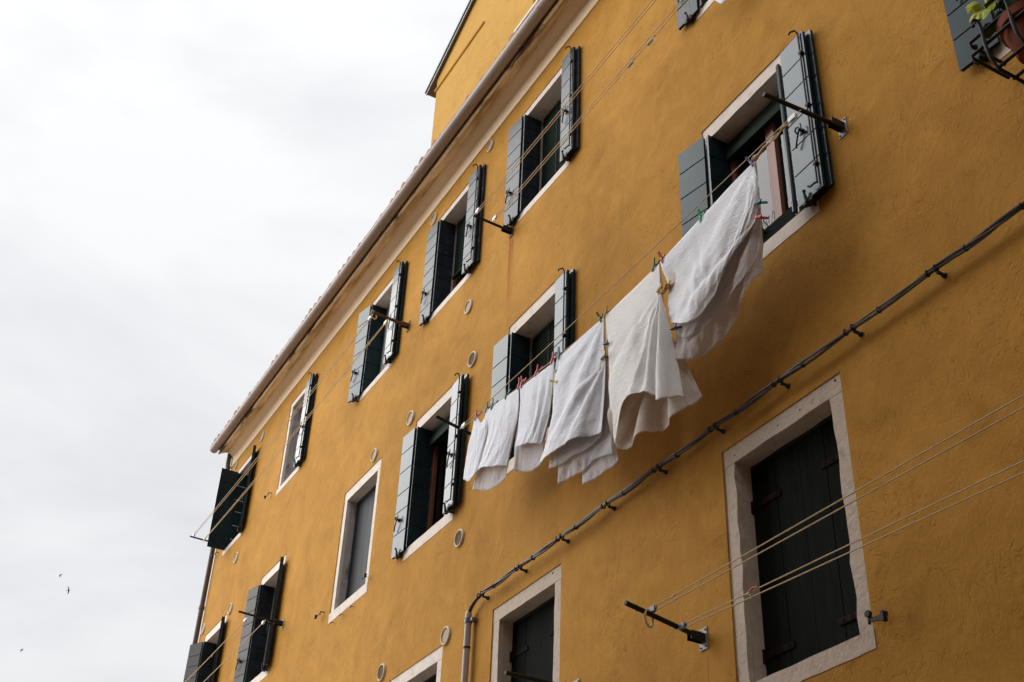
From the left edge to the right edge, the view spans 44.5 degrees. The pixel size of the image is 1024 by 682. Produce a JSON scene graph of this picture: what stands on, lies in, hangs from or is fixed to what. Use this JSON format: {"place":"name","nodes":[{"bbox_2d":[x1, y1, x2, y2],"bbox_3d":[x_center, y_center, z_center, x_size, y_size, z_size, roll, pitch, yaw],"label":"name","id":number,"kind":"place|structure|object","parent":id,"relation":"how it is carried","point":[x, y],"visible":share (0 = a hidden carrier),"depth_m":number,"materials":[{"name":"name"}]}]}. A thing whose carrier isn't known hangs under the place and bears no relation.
{"place":"outdoors","nodes":[
{"label":"outdoors","id":0,"kind":"place"},
{"bbox_2d":[0,0,468,681],"label":"sky","id":1,"kind":"structure","parent":0,"point":[182,182],"materials":[{"name":"white"}]},
{"label":"pavement","id":2,"kind":"structure","parent":0,"visible":0},
{"bbox_2d":[183,0,1023,681],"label":"ochre house","id":3,"kind":"structure","parent":2,"relation":"on","point":[363,530],"depth_m":10.68,"materials":[{"name":"paint"}]},
{"bbox_2d":[205,615,226,681],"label":"window","id":4,"kind":"structure","parent":3,"relation":"in","point":[212,637],"depth_m":21.49,"materials":[{"name":"stone"}]},
{"bbox_2d":[222,448,256,555],"bbox_3d":[-4.833,2.948,22.769,0.254,1.759,1.062,19,-38,-22],"label":"window","id":5,"kind":"structure","parent":3,"relation":"in","point":[246,465],"depth_m":23.14,"materials":[{"name":"white stone"}]},
{"bbox_2d":[238,610,283,629],"bbox_3d":[-3.577,3.940,17.846,0.713,0.160,0.090,25,-40,-28],"label":"drying pole","id":6,"kind":"object","parent":3,"relation":"attached to","point":[278,622],"visible":1,"depth_m":17.91,"materials":[{"name":"black metal"}]},
{"bbox_2d":[185,617,247,681],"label":"clothesline","id":7,"kind":"object","parent":6,"relation":"attached to","point":[245,619],"visible":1,"depth_m":18.69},
{"bbox_2d":[204,620,265,681],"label":"clothesline","id":8,"kind":"object","parent":6,"relation":"attached to","point":[263,621],"visible":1,"depth_m":18.49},
{"bbox_2d":[251,555,285,681],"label":"window","id":9,"kind":"structure","parent":3,"relation":"in","point":[270,579],"depth_m":19.20,"materials":[{"name":"stone"}]},
{"bbox_2d":[276,387,305,494],"bbox_3d":[-3.455,1.605,20.735,0.299,1.760,1.062,19,-38,-22],"label":"window","id":10,"kind":"structure","parent":3,"relation":"in","point":[288,471],"depth_m":21.05,"materials":[{"name":"stone"}]},
{"bbox_2d":[328,458,381,623],"bbox_3d":[-1.957,2.620,16.351,0.204,1.900,1.252,19,-38,-22],"label":"window","id":11,"kind":"structure","parent":3,"relation":"in","point":[355,545],"depth_m":16.60,"materials":[{"name":"stone"}]},
{"bbox_2d":[359,279,392,400],"bbox_3d":[-1.775,-0.093,18.170,0.254,1.760,1.152,19,-38,-22],"label":"window","id":12,"kind":"structure","parent":3,"relation":"in","point":[383,300],"depth_m":18.60,"materials":[{"name":"white stone"}]},
{"bbox_2d":[371,310,410,332],"bbox_3d":[-1.659,-0.287,16.953,0.599,0.178,0.090,21,-39,-25],"label":"drying pole","id":13,"kind":"object","parent":3,"relation":"attached to","point":[403,324],"visible":1,"depth_m":16.98,"materials":[{"name":"metal"}]},
{"bbox_2d":[390,645,442,681],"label":"window","id":14,"kind":"structure","parent":3,"relation":"in","point":[428,669],"depth_m":13.16,"materials":[{"name":"stone"}]},
{"bbox_2d":[403,387,453,560],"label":"window","id":15,"kind":"structure","parent":3,"relation":"in","point":[436,519],"depth_m":15.08,"materials":[{"name":"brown wood"}]},
{"bbox_2d":[429,184,471,321],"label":"window","id":16,"kind":"structure","parent":3,"relation":"in","point":[456,213],"depth_m":16.87,"materials":[{"name":"white stone"}]},
{"bbox_2d":[436,415,470,435],"bbox_3d":[-0.510,0.967,13.266,0.634,0.286,0.090,16,-37,-18],"label":"drying pole","id":17,"kind":"object","parent":3,"relation":"attached to","point":[453,424],"visible":0.27,"depth_m":13.27,"materials":[{"name":"black metal"}]},
{"bbox_2d":[461,611,477,681],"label":"conduit","id":18,"kind":"object","parent":3,"relation":"attached to","point":[469,619],"visible":1,"depth_m":12.16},
{"bbox_2d":[473,214,513,238],"bbox_3d":[-0.230,-1.364,14.623,0.520,0.160,0.090,19,-38,-22],"label":"drying pole","id":19,"kind":"object","parent":3,"relation":"attached to","point":[507,229],"visible":1,"depth_m":14.66,"materials":[{"name":"black metal"}]},
{"bbox_2d":[475,0,655,213],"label":"clothesline","id":20,"kind":"object","parent":19,"relation":"attached to","point":[477,210],"visible":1,"depth_m":13.07,"materials":[{"name":"beige wicker"}]},
{"bbox_2d":[491,0,685,221],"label":"clothesline","id":21,"kind":"object","parent":19,"relation":"attached to","point":[495,217],"visible":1,"depth_m":13.13,"materials":[{"name":"beige wicker"}]},
{"bbox_2d":[490,564,560,681],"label":"window","id":22,"kind":"structure","parent":3,"relation":"in","point":[526,627],"depth_m":11.51,"materials":[{"name":"stone"}]},
{"bbox_2d":[506,281,555,474],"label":"window","id":23,"kind":"structure","parent":3,"relation":"in","point":[537,324],"depth_m":13.44,"materials":[{"name":"white stone"}]},
{"bbox_2d":[504,670,579,681],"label":"drying pole","id":24,"kind":"object","parent":3,"relation":"attached to","point":[521,676],"visible":1,"depth_m":9.95,"materials":[{"name":"black metal"}]},
{"bbox_2d":[517,68,569,222],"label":"window","id":25,"kind":"structure","parent":3,"relation":"in","point":[547,105],"depth_m":15.10,"materials":[{"name":"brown wood"}]},
{"bbox_2d":[624,600,707,651],"bbox_3d":[1.061,1.987,8.734,0.706,0.186,0.090,21,-39,-24],"label":"drying pole","id":26,"kind":"object","parent":3,"relation":"attached to","point":[700,636],"visible":1,"depth_m":8.76,"materials":[{"name":"black metal"}]},
{"bbox_2d":[648,394,1023,612],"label":"clothesline","id":27,"kind":"object","parent":26,"relation":"attached to","point":[653,608],"visible":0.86,"depth_m":7.26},
{"bbox_2d":[674,460,1023,630],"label":"clothesline","id":28,"kind":"object","parent":26,"relation":"attached to","point":[682,625],"visible":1,"depth_m":7.41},
{"bbox_2d":[696,0,714,19],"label":"window","id":29,"kind":"structure","parent":3,"relation":"in","point":[701,9],"depth_m":12.00,"materials":[{"name":"white stone"}]},
{"bbox_2d":[468,201,1023,612],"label":"cable bundle","id":30,"kind":"object","parent":3,"relation":"attached to","point":[973,242],"visible":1,"depth_m":8.94,"materials":[{"name":"black rubber"}]},
{"bbox_2d":[702,54,819,258],"bbox_3d":[2.095,-1.377,10.303,0.259,1.902,1.322,19,-38,-22],"label":"window","id":31,"kind":"structure","parent":3,"relation":"in","point":[751,118],"depth_m":10.61,"materials":[{"name":"white wood"}]},
{"bbox_2d":[762,201,805,243],"bbox_3d":[2.120,-0.878,9.760,0.115,0.180,0.665,19,-38,-22],"label":"window box","id":32,"kind":"object","parent":3,"relation":"on","point":[780,222],"visible":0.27,"depth_m":9.75,"materials":[{"name":"black metal"}]},
{"bbox_2d":[762,211,774,236],"bbox_3d":[2.026,-0.851,9.955,0.191,0.282,0.193,-14,-38,22],"label":"window plant","id":33,"kind":"object","parent":32,"relation":"in","point":[763,230],"depth_m":9.96,"materials":[{"name":"green plant"}]},
{"bbox_2d":[722,373,876,681],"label":"window","id":34,"kind":"structure","parent":3,"relation":"in","point":[812,623],"depth_m":8.50,"materials":[{"name":"stone"}]},
{"bbox_2d":[762,92,847,138],"bbox_3d":[2.147,-1.682,9.174,0.702,0.160,0.090,18,-38,-21],"label":"drying pole","id":35,"kind":"object","parent":3,"relation":"attached to","point":[838,126],"visible":1,"depth_m":9.22,"materials":[{"name":"black metal"}]},
{"bbox_2d":[460,110,800,428],"bbox_3d":[0.775,-0.292,11.086,0.046,0.291,5.485,19,-38,-22],"label":"clothesline","id":36,"kind":"object","parent":35,"relation":"attached to","point":[792,118],"visible":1,"depth_m":10.31,"materials":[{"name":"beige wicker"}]},
{"bbox_2d":[463,414,487,481],"bbox_3d":[-0.377,1.059,12.590,0.040,0.741,0.484,19,-38,-22],"label":"vest","id":37,"kind":"object","parent":36,"relation":"hanging from","point":[476,446],"visible":1,"depth_m":12.54,"materials":[{"name":"white fabric"}]},
{"bbox_2d":[472,388,518,490],"bbox_3d":[-0.167,0.981,12.190,0.099,0.960,0.940,19,-38,-22],"label":"pillowcase","id":38,"kind":"object","parent":36,"relation":"hanging from","point":[502,415],"visible":1,"depth_m":12.09,"materials":[{"name":"white fabric"}]},
{"bbox_2d":[504,387,510,398],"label":"clothes peg","id":39,"kind":"object","parent":36,"relation":"attached to","point":[507,393],"visible":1,"depth_m":12.30,"materials":[{"name":"green plastic"}]},
{"bbox_2d":[520,376,526,387],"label":"clothes peg","id":40,"kind":"object","parent":36,"relation":"attached to","point":[521,383],"visible":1,"depth_m":12.05,"materials":[{"name":"plastic"}]},
{"bbox_2d":[514,362,554,471],"bbox_3d":[0.195,0.730,11.574,0.108,1.017,0.738,19,-38,-22],"label":"pillowcase","id":41,"kind":"object","parent":36,"relation":"hanging from","point":[536,392],"visible":1,"depth_m":11.54,"materials":[{"name":"white fabric"}]},
{"bbox_2d":[550,352,557,364],"bbox_3d":[0.383,0.167,11.596,0.069,0.095,0.095,19,-38,-22],"label":"clothes peg","id":42,"kind":"object","parent":41,"relation":"attached to","point":[553,359],"visible":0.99,"depth_m":11.59,"materials":[{"name":"plastic"}]},
{"bbox_2d":[534,364,543,375],"bbox_3d":[0.245,0.282,11.821,0.069,0.080,0.106,19,-38,-22],"label":"clothes peg","id":43,"kind":"object","parent":36,"relation":"attached to","point":[537,371],"visible":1,"depth_m":11.82,"materials":[{"name":"plastic"}]},
{"bbox_2d":[540,318,618,483],"bbox_3d":[0.531,0.608,10.866,0.205,1.479,1.124,19,-38,-22],"label":"bed sheet","id":44,"kind":"object","parent":36,"relation":"hanging from","point":[580,438],"visible":0.98,"depth_m":10.70,"materials":[{"name":"white fabric"}]},
{"bbox_2d":[557,346,564,359],"bbox_3d":[0.442,0.117,11.501,0.069,0.115,0.056,19,-38,-22],"label":"clothes peg","id":45,"kind":"object","parent":44,"relation":"attached to","point":[559,354],"visible":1,"depth_m":11.50,"materials":[{"name":"plastic"}]},
{"bbox_2d":[596,312,602,321],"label":"clothes peg","id":46,"kind":"object","parent":36,"relation":"attached to","point":[599,317],"visible":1,"depth_m":10.99,"materials":[{"name":"green plastic"}]},
{"bbox_2d":[603,305,612,318],"bbox_3d":[0.826,-0.251,10.910,0.069,0.083,0.104,19,-38,-22],"label":"clothes peg","id":47,"kind":"object","parent":36,"relation":"attached to","point":[605,312],"visible":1,"depth_m":10.91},
{"bbox_2d":[605,264,701,449],"bbox_3d":[1.068,0.088,10.085,0.236,1.491,1.157,19,-38,-22],"label":"bed sheet","id":48,"kind":"object","parent":36,"relation":"hanging from","point":[652,386],"visible":0.99,"depth_m":10.03,"materials":[{"name":"white fabric"}]},
{"bbox_2d":[651,257,660,271],"bbox_3d":[1.185,-0.629,10.388,0.069,0.104,0.084,19,-38,-22],"label":"clothes peg","id":49,"kind":"object","parent":36,"relation":"attached to","point":[655,264],"visible":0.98,"depth_m":10.38,"materials":[{"name":"green plastic"}]},
{"bbox_2d":[660,161,762,359],"bbox_3d":[1.519,-0.552,9.570,0.238,1.257,1.286,19,-38,-22],"label":"bed sheet","id":50,"kind":"object","parent":36,"relation":"hanging from","point":[712,266],"visible":0.98,"depth_m":9.43,"materials":[{"name":"white fabric"}]},
{"bbox_2d":[656,282,662,292],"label":"clothes peg","id":51,"kind":"object","parent":50,"relation":"attached to","point":[659,289],"visible":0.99,"depth_m":10.10,"materials":[{"name":"brown wood"}]},
{"bbox_2d":[658,251,664,262],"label":"clothes peg","id":52,"kind":"object","parent":50,"relation":"attached to","point":[660,256],"visible":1,"depth_m":10.31,"materials":[{"name":"red plastic"}]},
{"bbox_2d":[660,282,667,294],"bbox_3d":[1.227,-0.416,10.043,0.069,0.046,0.117,19,-38,-22],"label":"clothes peg","id":53,"kind":"object","parent":50,"relation":"attached to","point":[663,291],"visible":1,"depth_m":10.04,"materials":[{"name":"plastic"}]},
{"bbox_2d":[665,280,674,288],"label":"clothes peg","id":54,"kind":"object","parent":50,"relation":"attached to","point":[668,285],"visible":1,"depth_m":9.99,"materials":[{"name":"brown wood"}]},
{"bbox_2d":[670,323,681,330],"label":"clothes peg","id":55,"kind":"object","parent":50,"relation":"attached to","point":[674,327],"visible":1,"depth_m":9.70,"materials":[{"name":"plastic"}]},
{"bbox_2d":[697,209,704,221],"bbox_3d":[1.503,-0.989,9.945,0.069,0.117,0.027,19,-38,-22],"label":"clothes peg","id":56,"kind":"object","parent":50,"relation":"attached to","point":[699,213],"visible":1,"depth_m":9.94,"materials":[{"name":"green plastic"}]},
{"bbox_2d":[745,157,753,166],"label":"clothes peg","id":57,"kind":"object","parent":50,"relation":"attached to","point":[749,161],"visible":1,"depth_m":9.51,"materials":[{"name":"purple plastic"}]},
{"bbox_2d":[754,198,767,204],"bbox_3d":[1.812,-1.016,9.177,0.069,0.068,0.112,19,-38,-22],"label":"clothes peg","id":58,"kind":"object","parent":50,"relation":"attached to","point":[759,202],"visible":1,"depth_m":9.16,"materials":[{"name":"teal plastic"}]},
{"bbox_2d":[754,214,768,219],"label":"clothes peg","id":59,"kind":"object","parent":50,"relation":"attached to","point":[758,217],"visible":1,"depth_m":9.09,"materials":[{"name":"plastic"}]},
{"bbox_2d":[969,0,1023,83],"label":"pot holder","id":60,"kind":"object","parent":3,"relation":"attached to","point":[1000,70],"visible":1,"depth_m":7.53,"materials":[{"name":"black metal"}]},
{"bbox_2d":[965,0,1023,63],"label":"flower pot","id":61,"kind":"object","parent":60,"relation":"in","point":[1010,39],"visible":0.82,"depth_m":7.53,"materials":[{"name":"ceramic"}]},
{"bbox_2d":[993,11,1010,59],"bbox_3d":[3.548,-2.826,8.114,0.254,1.900,1.282,19,-38,-22],"label":"window","id":62,"kind":"structure","parent":3,"relation":"in","point":[1001,50],"depth_m":7.99,"materials":[{"name":"white stone"}]},
{"bbox_3d":[-5.586,3.642,22.831,0.600,0.160,0.090,19,-38,-22],"label":"drying pole","id":63,"kind":"object","parent":3,"relation":"attached to","visible":0},
{"bbox_2d":[193,314,372,535],"bbox_3d":[-3.851,1.634,19.843,0.026,0.114,8.145,19,-38,-22],"label":"clothesline","id":64,"kind":"object","parent":63,"relation":"attached to","point":[369,318],"visible":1,"depth_m":19.07,"materials":[{"name":"beige wicker"}]},
{"bbox_2d":[203,320,387,540],"bbox_3d":[-3.639,1.704,19.773,0.026,0.127,8.185,19,-38,-22],"label":"clothesline","id":65,"kind":"object","parent":63,"relation":"attached to","point":[343,374],"visible":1,"depth_m":19.06,"materials":[{"name":"beige fabric"}]}
]}

